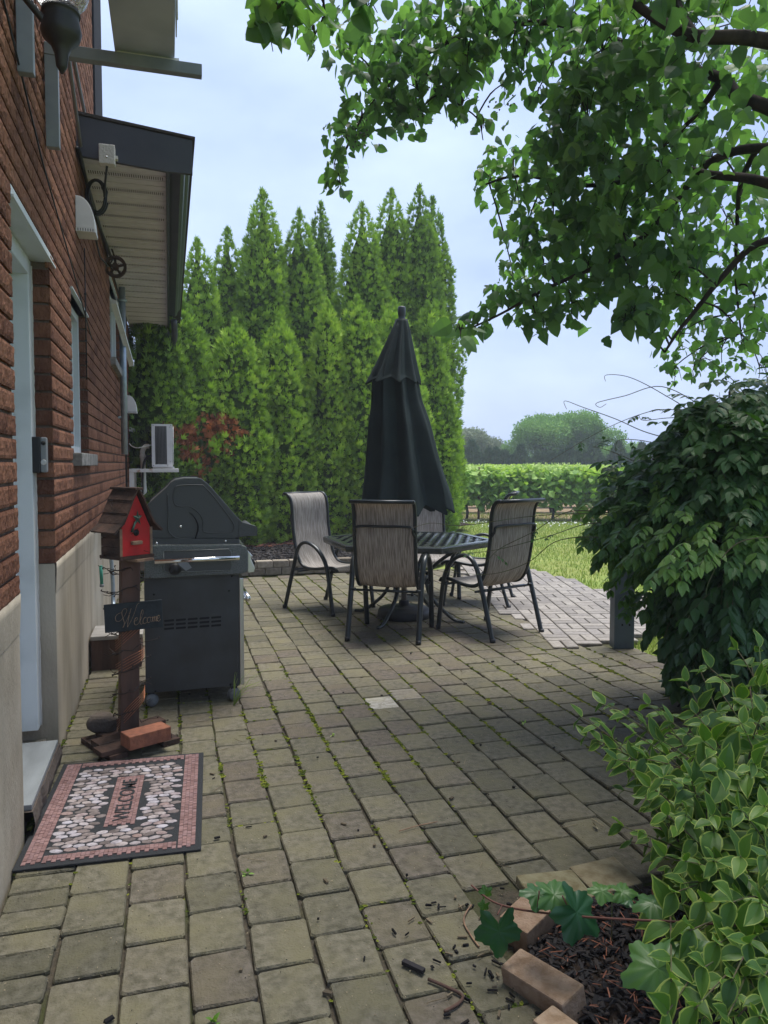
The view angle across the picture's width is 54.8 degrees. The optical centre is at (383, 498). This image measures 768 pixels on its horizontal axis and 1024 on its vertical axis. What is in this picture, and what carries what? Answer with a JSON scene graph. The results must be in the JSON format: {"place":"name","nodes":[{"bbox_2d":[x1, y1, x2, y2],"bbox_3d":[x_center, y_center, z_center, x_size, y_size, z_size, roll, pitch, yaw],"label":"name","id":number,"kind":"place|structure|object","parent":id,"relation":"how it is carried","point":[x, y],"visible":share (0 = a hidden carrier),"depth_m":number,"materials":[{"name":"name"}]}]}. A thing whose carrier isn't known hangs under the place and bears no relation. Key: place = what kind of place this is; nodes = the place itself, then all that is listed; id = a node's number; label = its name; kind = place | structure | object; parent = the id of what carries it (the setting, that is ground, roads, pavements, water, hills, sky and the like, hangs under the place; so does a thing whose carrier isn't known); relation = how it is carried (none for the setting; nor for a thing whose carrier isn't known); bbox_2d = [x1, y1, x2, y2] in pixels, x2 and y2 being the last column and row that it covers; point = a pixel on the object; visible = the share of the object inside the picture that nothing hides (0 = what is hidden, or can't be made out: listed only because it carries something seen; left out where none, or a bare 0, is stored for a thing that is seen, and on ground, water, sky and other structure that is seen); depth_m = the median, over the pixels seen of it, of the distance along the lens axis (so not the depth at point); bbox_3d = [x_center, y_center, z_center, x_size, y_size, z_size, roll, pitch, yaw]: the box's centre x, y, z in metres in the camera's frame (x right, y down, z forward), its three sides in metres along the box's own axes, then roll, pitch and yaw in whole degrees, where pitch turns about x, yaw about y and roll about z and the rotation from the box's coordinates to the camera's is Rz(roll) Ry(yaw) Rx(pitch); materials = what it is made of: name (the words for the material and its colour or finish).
{"place":"outdoors","nodes":[
{"label":"outdoors","id":0,"kind":"place"},
{"bbox_2d":[140,522,468,569],"bbox_3d":[-0.938,0.650,13.528,6.700,0.001,7.580,-1,3,-16],"label":"tree bed","id":1,"kind":"object","parent":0,"point":[142,563],"depth_m":10.70,"materials":[{"name":"soil"}]},
{"bbox_2d":[127,316,206,504],"bbox_3d":[-3.348,-1.129,10.810,1.338,3.915,1.397,2,3,32],"label":"arborvitae","id":2,"kind":"object","parent":1,"relation":"on","point":[154,389],"visible":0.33,"depth_m":10.47,"materials":[{"name":"green plant"}]},
{"bbox_2d":[169,297,237,508],"bbox_3d":[-3.108,-1.167,11.493,1.664,3.926,1.758,-1,3,-16],"label":"arborvitae","id":3,"kind":"object","parent":1,"relation":"on","point":[199,356],"visible":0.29,"depth_m":11.15,"materials":[{"name":"green plant"}]},
{"bbox_2d":[181,235,227,376],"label":"arborvitae","id":4,"kind":"object","parent":1,"relation":"on","point":[202,295],"visible":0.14,"depth_m":12.51,"materials":[{"name":"green plant"}]},
{"bbox_2d":[211,224,244,345],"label":"arborvitae","id":5,"kind":"object","parent":1,"relation":"on","point":[226,277],"visible":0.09,"depth_m":13.29,"materials":[{"name":"green plant"}]},
{"bbox_2d":[205,315,280,547],"bbox_3d":[-2.394,-1.077,11.830,1.683,3.714,1.785,2,3,30],"label":"arborvitae","id":6,"kind":"object","parent":1,"relation":"on","point":[237,379],"visible":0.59,"depth_m":11.46,"materials":[{"name":"green plant"}]},
{"bbox_2d":[227,186,297,363],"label":"arborvitae","id":7,"kind":"object","parent":1,"relation":"on","point":[261,284],"visible":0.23,"depth_m":12.94,"materials":[{"name":"green plant"}]},
{"bbox_2d":[244,540,293,547],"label":"needle litter","id":8,"kind":"object","parent":1,"relation":"on","point":[268,544],"visible":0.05,"depth_m":11.59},
{"bbox_2d":[255,310,326,543],"bbox_3d":[-1.734,-1.180,12.268,1.630,3.877,1.535,1,3,22],"label":"arborvitae","id":9,"kind":"object","parent":1,"relation":"on","point":[287,373],"visible":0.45,"depth_m":11.88,"materials":[{"name":"green plant"}]},
{"bbox_2d":[247,544,352,560],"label":"black mulch","id":10,"kind":"object","parent":1,"relation":"on","point":[262,553],"visible":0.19,"depth_m":10.57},
{"bbox_2d":[279,205,333,394],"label":"arborvitae","id":11,"kind":"object","parent":1,"relation":"on","point":[304,273],"visible":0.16,"depth_m":13.31,"materials":[{"name":"green plant"}]},
{"bbox_2d":[305,199,340,318],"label":"arborvitae","id":12,"kind":"object","parent":1,"relation":"on","point":[324,250],"visible":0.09,"depth_m":14.47,"materials":[{"name":"green plant"}]},
{"bbox_2d":[301,296,361,535],"bbox_3d":[-0.970,-1.327,12.480,1.256,4.152,1.343,-1,3,-16],"label":"arborvitae","id":13,"kind":"object","parent":1,"relation":"on","point":[324,381],"visible":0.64,"depth_m":12.21,"materials":[{"name":"green plant"}]},
{"bbox_2d":[321,293,383,533],"bbox_3d":[-0.440,-1.408,12.842,1.761,4.279,1.781,0,3,6],"label":"arborvitae","id":14,"kind":"object","parent":1,"relation":"on","point":[361,353],"visible":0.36,"depth_m":12.39,"materials":[{"name":"green plant"}]},
{"bbox_2d":[330,200,392,343],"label":"arborvitae","id":15,"kind":"object","parent":1,"relation":"on","point":[360,269],"visible":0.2,"depth_m":13.79,"materials":[{"name":"green plant"}]},
{"bbox_2d":[370,187,419,339],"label":"arborvitae","id":16,"kind":"object","parent":1,"relation":"on","point":[393,247],"visible":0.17,"depth_m":14.23,"materials":[{"name":"green plant"}]},
{"bbox_2d":[372,298,442,465],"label":"arborvitae","id":17,"kind":"object","parent":1,"relation":"on","point":[384,330],"visible":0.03,"depth_m":13.20,"materials":[{"name":"green plant"}]},
{"bbox_2d":[400,182,451,427],"bbox_3d":[0.673,-2.808,14.752,1.400,6.891,1.526,-2,3,-38],"label":"arborvitae","id":18,"kind":"object","parent":1,"relation":"on","point":[424,252],"visible":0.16,"depth_m":14.42,"materials":[{"name":"green plant"}]},
{"bbox_2d":[412,299,465,531],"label":"arborvitae","id":19,"kind":"object","parent":1,"relation":"on","point":[432,350],"visible":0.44,"depth_m":13.81,"materials":[{"name":"green plant"}]},
{"bbox_2d":[422,194,468,523],"bbox_3d":[0.985,-2.801,15.288,1.607,6.849,1.537,-1,3,-16],"label":"arborvitae","id":20,"kind":"object","parent":1,"relation":"on","point":[448,279],"visible":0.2,"depth_m":15.01,"materials":[{"name":"green plant"}]},
{"bbox_2d":[0,569,757,1023],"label":"patio paving","id":21,"kind":"structure","parent":0,"point":[534,767],"depth_m":2.85,"materials":[{"name":"concrete"}]},
{"bbox_2d":[12,752,203,872],"bbox_3d":[-1.072,1.248,3.053,0.630,0.014,0.924,-1,3,-13],"label":"doormat","id":22,"kind":"object","parent":21,"relation":"on","point":[111,810],"visible":1,"depth_m":2.94,"materials":[{"name":"rubber"}]},
{"bbox_2d":[90,625,143,670],"bbox_3d":[-1.864,1.044,5.203,0.337,0.255,0.355,-1,3,-16],"label":"step","id":23,"kind":"object","parent":21,"relation":"on","point":[101,644],"visible":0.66,"depth_m":5.03,"materials":[{"name":"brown wood"}]},
{"bbox_2d":[81,487,179,760],"bbox_3d":[-1.268,0.582,3.685,0.433,1.284,0.342,-3,4,-43],"label":"birdhouse post","id":24,"kind":"object","parent":21,"relation":"on","point":[119,523],"visible":0.92,"depth_m":3.62,"materials":[{"name":"brown wood"}]},
{"bbox_2d":[86,712,117,732],"bbox_3d":[-1.419,1.133,3.740,0.154,0.096,0.102,-1,3,-16],"label":"field stone","id":25,"kind":"object","parent":24,"relation":"on","point":[102,722],"visible":0.93,"depth_m":3.70,"materials":[{"name":"stone"}]},
{"bbox_2d":[94,500,159,729],"bbox_3d":[-1.284,0.574,3.678,0.272,1.143,0.262,2,4,41],"label":"twig garland","id":26,"kind":"object","parent":24,"relation":"attached to","point":[111,633],"visible":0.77,"depth_m":3.65,"materials":[{"name":"brown wood"}]},
{"bbox_2d":[104,599,162,632],"bbox_3d":[-1.222,0.571,3.616,0.273,0.145,0.015,-1,3,-21],"label":"welcome sign","id":27,"kind":"object","parent":24,"relation":"attached to","point":[142,615],"visible":1,"depth_m":3.61,"materials":[{"name":"stone"}]},
{"bbox_2d":[121,722,170,750],"bbox_3d":[-1.149,1.143,3.578,0.210,0.066,0.104,-3,4,-43],"label":"loose brick","id":28,"kind":"object","parent":24,"relation":"on","point":[144,736],"visible":1,"depth_m":3.54,"materials":[{"name":"brick"}]},
{"bbox_2d":[144,476,256,706],"bbox_3d":[-1.098,0.524,4.546,0.715,1.316,0.774,-1,3,-16],"label":"gas grill","id":29,"kind":"object","parent":21,"relation":"on","point":[199,565],"visible":0.96,"depth_m":4.29,"materials":[{"name":"metal"}]},
{"bbox_2d":[239,574,250,684],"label":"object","id":30,"kind":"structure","parent":29,"relation":"in","point":[243,594],"depth_m":4.38,"materials":[{"name":"metal"}]},
{"bbox_2d":[283,491,375,616],"bbox_3d":[-0.544,0.497,7.188,0.740,1.125,0.635,2,4,39],"label":"patio chair","id":31,"kind":"object","parent":21,"relation":"on","point":[309,520],"visible":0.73,"depth_m":7.25,"materials":[{"name":"grey fabric"}]},
{"bbox_2d":[2,624,700,1023],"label":"litter","id":32,"kind":"object","parent":21,"relation":"on","point":[110,1018],"visible":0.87,"depth_m":2.34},
{"bbox_2d":[13,570,699,1023],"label":"moss","id":33,"kind":"object","parent":21,"relation":"on","point":[307,786],"visible":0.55,"depth_m":4.07,"materials":[{"name":"plant"}]},
{"bbox_2d":[345,499,433,644],"bbox_3d":[0.056,0.551,6.061,0.635,1.125,0.740,1,3,13],"label":"patio chair","id":34,"kind":"object","parent":21,"relation":"on","point":[385,553],"visible":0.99,"depth_m":5.83,"materials":[{"name":"grey fabric"}]},
{"bbox_2d":[323,531,487,628],"bbox_3d":[0.216,0.720,6.737,1.413,0.730,1.599,-1,3,-16],"label":"patio table","id":35,"kind":"object","parent":21,"relation":"on","point":[448,544],"visible":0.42,"depth_m":6.52,"materials":[{"name":"metal"}]},
{"bbox_2d":[362,306,454,621],"bbox_3d":[0.208,-0.327,6.731,0.825,2.806,0.737,-2,3,-32],"label":"patio parasol","id":36,"kind":"object","parent":21,"relation":"on","point":[402,462],"visible":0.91,"depth_m":6.54,"materials":[{"name":"black fabric"}]},
{"bbox_2d":[402,958,424,974],"bbox_3d":[0.081,1.294,2.051,0.070,0.012,0.016,2,3,35],"label":"bark chip","id":37,"kind":"object","parent":21,"relation":"on","point":[411,965],"visible":1,"depth_m":2.04,"materials":[{"name":"wood"}]},
{"bbox_2d":[393,508,460,598],"bbox_3d":[0.448,0.462,7.917,0.634,1.125,0.740,0,3,-8],"label":"patio chair","id":38,"kind":"object","parent":21,"relation":"on","point":[432,518],"visible":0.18,"depth_m":8.15,"materials":[{"name":"beige plastic"}]},
{"bbox_2d":[428,977,463,1012],"bbox_3d":[0.169,1.302,1.954,0.072,0.008,0.131,-1,3,-16],"label":"dry twig","id":39,"kind":"object","parent":21,"relation":"on","point":[455,1005],"visible":1,"depth_m":1.95,"materials":[{"name":"brown wood"}]},
{"bbox_2d":[440,491,519,607],"bbox_3d":[0.975,0.483,7.472,0.740,1.125,0.634,1,3,14],"label":"patio chair","id":40,"kind":"object","parent":21,"relation":"on","point":[480,561],"visible":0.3,"depth_m":7.30,"materials":[{"name":"beige plastic"}]},
{"bbox_2d":[436,498,545,642],"bbox_3d":[0.890,0.546,6.165,0.634,1.125,0.740,-2,3,-37],"label":"patio chair","id":41,"kind":"object","parent":21,"relation":"on","point":[503,532],"visible":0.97,"depth_m":5.98,"materials":[{"name":"grey fabric"}]},
{"bbox_2d":[532,1006,577,1023],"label":"edging block","id":42,"kind":"object","parent":21,"relation":"on","point":[552,1015],"depth_m":1.80,"materials":[{"name":"concrete"}]},
{"bbox_2d":[609,556,634,648],"bbox_3d":[1.813,0.570,5.622,0.153,1.120,0.116,0,3,0],"label":"steel post","id":43,"kind":"object","parent":21,"relation":"on","point":[621,634],"visible":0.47,"depth_m":5.59,"materials":[{"name":"metal"}]},
{"bbox_2d":[140,520,664,886],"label":"lawn","id":44,"kind":"structure","parent":0,"point":[440,566],"depth_m":10.66,"materials":[{"name":"plant"}]},
{"bbox_2d":[248,568,264,575],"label":"retaining block","id":45,"kind":"structure","parent":44,"relation":"on","point":[258,571],"depth_m":9.25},
{"bbox_2d":[256,560,272,567],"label":"retaining block","id":46,"kind":"structure","parent":45,"relation":"on","point":[264,563],"depth_m":9.28,"materials":[{"name":"concrete"}]},
{"bbox_2d":[264,567,280,574],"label":"retaining block","id":47,"kind":"structure","parent":44,"relation":"on","point":[272,571],"depth_m":9.30,"materials":[{"name":"concrete"}]},
{"bbox_2d":[272,559,288,567],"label":"retaining block","id":48,"kind":"structure","parent":47,"relation":"on","point":[277,563],"depth_m":9.33,"materials":[{"name":"concrete"}]},
{"bbox_2d":[245,0,767,392],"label":"mulberry tree","id":49,"kind":"object","parent":44,"relation":"on","point":[616,71],"visible":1,"depth_m":4.22,"materials":[{"name":"green plant"}]},
{"bbox_2d":[499,883,559,953],"bbox_3d":[0.449,1.288,2.239,0.201,0.132,0.106,-12,14,-43],"label":"edging block","id":50,"kind":"object","parent":44,"relation":"on","point":[533,927],"depth_m":2.18,"materials":[{"name":"concrete"}]},
{"bbox_2d":[501,949,586,1022],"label":"edging block","id":51,"kind":"object","parent":44,"relation":"on","point":[537,982],"depth_m":1.92,"materials":[{"name":"concrete"}]},
{"bbox_2d":[456,520,651,592],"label":"grass","id":52,"kind":"structure","parent":44,"relation":"on","point":[553,527],"depth_m":12.16,"materials":[{"name":"plant"}]},
{"bbox_2d":[516,870,593,902],"bbox_3d":[0.562,1.313,2.437,0.212,0.081,0.177,1,4,-12],"label":"edging block","id":53,"kind":"object","parent":44,"relation":"on","point":[572,879],"depth_m":2.48,"materials":[{"name":"concrete"}]},
{"bbox_2d":[408,335,767,729],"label":"climbing vine","id":54,"kind":"object","parent":44,"relation":"on","point":[681,528],"visible":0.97,"depth_m":3.53,"materials":[{"name":"green plant"}]},
{"bbox_2d":[569,857,642,893],"bbox_3d":[0.752,1.311,2.512,0.185,0.080,0.175,-3,5,-18],"label":"edging block","id":55,"kind":"object","parent":44,"relation":"on","point":[611,871],"depth_m":2.51,"materials":[{"name":"concrete"}]},
{"bbox_2d":[634,635,662,654],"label":"grass tuft","id":56,"kind":"object","parent":44,"relation":"on","point":[653,644],"visible":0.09,"depth_m":5.73,"materials":[{"name":"plant"}]},
{"bbox_2d":[101,0,767,455],"label":"sky","id":57,"kind":"structure","parent":0,"point":[256,117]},
{"bbox_2d":[462,502,606,520],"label":"vineyard soil","id":58,"kind":"structure","parent":0,"point":[472,509],"depth_m":21.77,"materials":[{"name":"soil"}]},
{"bbox_2d":[464,439,481,465],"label":"slim conifer","id":59,"kind":"object","parent":58,"relation":"on","point":[472,449],"visible":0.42,"depth_m":37.20,"materials":[{"name":"green plant"}]},
{"bbox_2d":[461,463,497,520],"bbox_3d":[2.090,-0.177,18.671,1.527,1.453,1.135,0,3,-3],"label":"grapevine","id":60,"kind":"object","parent":58,"relation":"on","point":[476,483],"visible":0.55,"depth_m":18.51,"materials":[{"name":"green plant"}]},
{"bbox_2d":[482,446,496,464],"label":"slim conifer","id":61,"kind":"object","parent":58,"relation":"on","point":[488,451],"visible":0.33,"depth_m":37.26,"materials":[{"name":"green plant"}]},
{"bbox_2d":[489,446,504,463],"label":"slim conifer","id":62,"kind":"object","parent":58,"relation":"on","point":[496,455],"visible":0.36,"depth_m":37.28,"materials":[{"name":"green plant"}]},
{"bbox_2d":[497,448,513,465],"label":"slim conifer","id":63,"kind":"object","parent":58,"relation":"on","point":[506,455],"visible":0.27,"depth_m":37.23,"materials":[{"name":"green plant"}]},
{"bbox_2d":[479,464,541,510],"bbox_3d":[3.165,-0.175,18.695,1.539,1.445,1.279,0,3,0],"label":"grapevine","id":64,"kind":"object","parent":58,"relation":"on","point":[510,484],"visible":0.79,"depth_m":18.49,"materials":[{"name":"green plant"}]},
{"bbox_2d":[512,443,530,464],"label":"slim conifer","id":65,"kind":"object","parent":58,"relation":"on","point":[520,451],"visible":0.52,"depth_m":37.27,"materials":[{"name":"green plant"}]},
{"bbox_2d":[458,511,607,520],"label":"weeds","id":66,"kind":"object","parent":58,"relation":"on","point":[482,515],"visible":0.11,"depth_m":19.30,"materials":[{"name":"green plant"}]},
{"bbox_2d":[522,462,583,520],"bbox_3d":[4.234,-0.191,18.612,1.513,1.488,1.199,0,3,3],"label":"grapevine","id":67,"kind":"object","parent":58,"relation":"on","point":[559,486],"visible":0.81,"depth_m":18.46,"materials":[{"name":"green plant"}]},
{"bbox_2d":[544,449,561,465],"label":"slim conifer","id":68,"kind":"object","parent":58,"relation":"on","point":[552,454],"visible":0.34,"depth_m":37.26,"materials":[{"name":"green plant"}]},
{"bbox_2d":[561,443,578,464],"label":"slim conifer","id":69,"kind":"object","parent":58,"relation":"on","point":[569,453],"visible":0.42,"depth_m":37.24,"materials":[{"name":"green plant"}]},
{"bbox_2d":[584,440,603,466],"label":"slim conifer","id":70,"kind":"object","parent":58,"relation":"on","point":[597,454],"visible":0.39,"depth_m":37.26,"materials":[{"name":"green plant"}]},
{"bbox_2d":[567,464,624,518],"bbox_3d":[5.310,-0.165,18.656,1.527,1.429,1.135,0,3,-1],"label":"grapevine","id":71,"kind":"object","parent":58,"relation":"on","point":[589,491],"visible":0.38,"depth_m":18.48,"materials":[{"name":"green plant"}]},
{"bbox_2d":[608,440,628,465],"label":"slim conifer","id":72,"kind":"object","parent":58,"relation":"on","point":[620,447],"visible":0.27,"depth_m":37.29,"materials":[{"name":"green plant"}]},
{"bbox_2d":[453,565,654,648],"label":"brick path","id":73,"kind":"structure","parent":0,"point":[574,613],"depth_m":7.05,"materials":[{"name":"brick"}]},
{"bbox_2d":[527,885,749,1023],"bbox_3d":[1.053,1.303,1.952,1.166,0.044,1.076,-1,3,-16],"label":"bed mulch","id":74,"kind":"object","parent":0,"point":[581,948],"visible":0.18,"depth_m":2.07,"materials":[{"name":"wood"}]},
{"bbox_2d":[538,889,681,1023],"bbox_3d":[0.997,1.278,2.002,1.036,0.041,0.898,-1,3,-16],"label":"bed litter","id":75,"kind":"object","parent":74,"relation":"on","point":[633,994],"visible":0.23,"depth_m":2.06,"materials":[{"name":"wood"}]},
{"bbox_2d":[587,881,673,940],"bbox_3d":[0.652,1.103,1.949,0.219,0.161,0.106,2,4,41],"label":"seedling","id":76,"kind":"object","parent":74,"relation":"on","point":[647,905],"visible":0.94,"depth_m":1.96,"materials":[{"name":"green plant"}]},
{"bbox_2d":[621,938,709,1010],"bbox_3d":[0.610,1.017,1.601,0.187,0.117,0.112,1,3,18],"label":"leaf","id":77,"kind":"object","parent":74,"relation":"on","point":[645,972],"visible":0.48,"depth_m":1.60,"materials":[{"name":"green plant"}]},
{"bbox_2d":[571,628,767,1023],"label":"variegated shrub","id":78,"kind":"object","parent":74,"relation":"on","point":[713,834],"visible":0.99,"depth_m":1.97,"materials":[{"name":"green plant"}]},
{"bbox_2d":[471,879,736,957],"bbox_3d":[0.514,1.124,1.904,0.711,0.251,0.146,2,3,35],"label":"grape shoot","id":79,"kind":"object","parent":78,"relation":"attached to","point":[566,905],"visible":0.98,"depth_m":1.96,"materials":[{"name":"green plant"}]},
{"label":"ground","id":80,"kind":"structure","parent":0,"visible":0},
{"bbox_2d":[0,0,194,913],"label":"brick house","id":81,"kind":"structure","parent":80,"relation":"on","point":[54,599],"depth_m":3.77,"materials":[{"name":"brick"}]},
{"bbox_2d":[32,437,47,472],"bbox_3d":[-1.628,-0.209,3.502,0.069,0.170,0.074,-1,3,-16],"label":"doorbell","id":82,"kind":"object","parent":81,"relation":"attached to","point":[39,454],"visible":1,"depth_m":3.47,"materials":[{"name":"black plastic"}]},
{"bbox_2d":[2,0,92,339],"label":"slack wire","id":83,"kind":"object","parent":81,"relation":"attached to","point":[14,46],"visible":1,"depth_m":3.15,"materials":[{"name":"black plastic"}]},
{"bbox_2d":[23,0,88,73],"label":"wall lantern","id":84,"kind":"object","parent":81,"relation":"attached to","point":[60,28],"depth_m":2.17,"materials":[{"name":"black metal"}]},
{"bbox_2d":[68,61,85,147],"bbox_3d":[-1.827,-2.444,4.379,0.032,0.560,1.557,-1,3,-16],"label":"wall conduit","id":85,"kind":"object","parent":81,"relation":"attached to","point":[70,71],"depth_m":4.41,"materials":[{"name":"grey plastic"}]},
{"bbox_2d":[69,286,97,465],"bbox_3d":[-1.999,-0.739,4.693,0.248,1.055,0.965,-1,3,-16],"label":"window","id":86,"kind":"structure","parent":81,"relation":"in","point":[79,459],"depth_m":5.04,"materials":[{"name":"white paint"}]},
{"bbox_2d":[84,248,87,379],"bbox_3d":[-1.953,-1.209,4.847,0.014,0.850,0.014,-1,3,-16],"label":"wall cable","id":87,"kind":"object","parent":81,"relation":"attached to","point":[86,361],"depth_m":4.84,"materials":[{"name":"black plastic"}]},
{"bbox_2d":[75,195,97,239],"bbox_3d":[-1.854,-1.754,4.620,0.113,0.215,0.169,-1,3,-16],"label":"vent hood","id":88,"kind":"object","parent":81,"relation":"attached to","point":[86,227],"visible":1,"depth_m":4.54,"materials":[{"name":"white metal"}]},
{"bbox_2d":[75,146,112,266],"bbox_3d":[-2.159,-2.077,5.790,0.189,0.307,2.506,-1,3,-16],"label":"cable coil","id":89,"kind":"object","parent":81,"relation":"hanging from","point":[90,201],"visible":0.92,"depth_m":4.92,"materials":[{"name":"black plastic"}]},
{"bbox_2d":[15,0,201,150],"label":"condenser bracket","id":90,"kind":"object","parent":81,"relation":"attached to","point":[25,41],"visible":0.94,"depth_m":3.42,"materials":[{"name":"metal"}]},
{"bbox_2d":[108,0,178,60],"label":"air conditioner","id":91,"kind":"object","parent":90,"relation":"on","point":[144,27],"visible":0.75,"depth_m":3.31,"materials":[{"name":"grey plastic"}]},
{"bbox_2d":[99,143,117,167],"bbox_3d":[-1.727,-2.151,4.644,0.110,0.120,0.080,-1,3,-16],"label":"junction box","id":92,"kind":"object","parent":81,"relation":"attached to","point":[108,157],"visible":1,"depth_m":4.61,"materials":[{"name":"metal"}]},
{"bbox_2d":[109,559,114,603],"bbox_3d":[-2.120,0.685,5.888,0.045,0.575,0.438,-2,3,-31],"label":"waste pipe","id":93,"kind":"object","parent":81,"relation":"attached to","point":[111,563],"visible":0.34,"depth_m":6.05,"materials":[{"name":"metal"}]},
{"bbox_2d":[105,249,126,277],"bbox_3d":[-2.463,-2.165,6.790,0.196,0.266,0.060,-1,3,-16],"label":"pulley wheel","id":94,"kind":"object","parent":81,"relation":"hanging from","point":[115,266],"visible":0.98,"depth_m":6.78,"materials":[{"name":"metal"}]},
{"bbox_2d":[109,276,133,378],"bbox_3d":[-2.910,-1.788,7.969,0.347,0.895,1.735,-1,3,-16],"label":"window","id":95,"kind":"structure","parent":81,"relation":"in","point":[114,305],"depth_m":8.03,"materials":[{"name":"white paint"}]},
{"bbox_2d":[117,287,127,453],"bbox_3d":[-2.898,-1.416,8.212,0.115,1.840,0.100,-1,3,-16],"label":"flue pipe","id":96,"kind":"object","parent":81,"relation":"attached to","point":[121,300],"visible":0.9,"depth_m":8.19,"materials":[{"name":"metal"}]},
{"bbox_2d":[127,395,137,413],"bbox_3d":[-3.398,-1.275,10.001,0.124,0.236,0.185,-1,3,-16],"label":"vent hood","id":97,"kind":"object","parent":81,"relation":"attached to","point":[131,406],"visible":0.99,"depth_m":9.91,"materials":[{"name":"white metal"}]},
{"bbox_2d":[125,443,151,493],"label":"condenser cables","id":98,"kind":"object","parent":81,"relation":"attached to","point":[126,475],"visible":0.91,"depth_m":9.62,"materials":[{"name":"plastic"}]},
{"bbox_2d":[129,468,178,486],"bbox_3d":[-3.075,-0.218,9.943,0.615,0.380,0.734,-1,3,-16],"label":"condenser bracket","id":99,"kind":"object","parent":81,"relation":"attached to","point":[132,477],"visible":0.75,"depth_m":9.57,"materials":[{"name":"metal"}]},
{"bbox_2d":[151,424,173,468],"bbox_3d":[-2.993,-0.706,10.040,0.280,0.579,0.804,-1,3,-16],"label":"air conditioner","id":100,"kind":"object","parent":99,"relation":"on","point":[162,449],"visible":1,"depth_m":9.66,"materials":[{"name":"white metal"}]},
{"bbox_2d":[140,444,148,494],"bbox_3d":[-3.206,-0.361,9.789,0.211,0.736,0.107,-1,3,-16],"label":"drain pipe","id":101,"kind":"object","parent":100,"relation":"attached to","point":[142,454],"visible":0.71,"depth_m":9.77,"materials":[{"name":"plastic"}]},
{"bbox_2d":[459,426,504,453],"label":"pale tree","id":102,"kind":"object","parent":80,"relation":"on","point":[481,439],"visible":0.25,"depth_m":47.96,"materials":[{"name":"green plant"}]},
{"bbox_2d":[500,409,628,458],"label":"round tree","id":103,"kind":"object","parent":80,"relation":"on","point":[540,433],"visible":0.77,"depth_m":41.93,"materials":[{"name":"green plant"}]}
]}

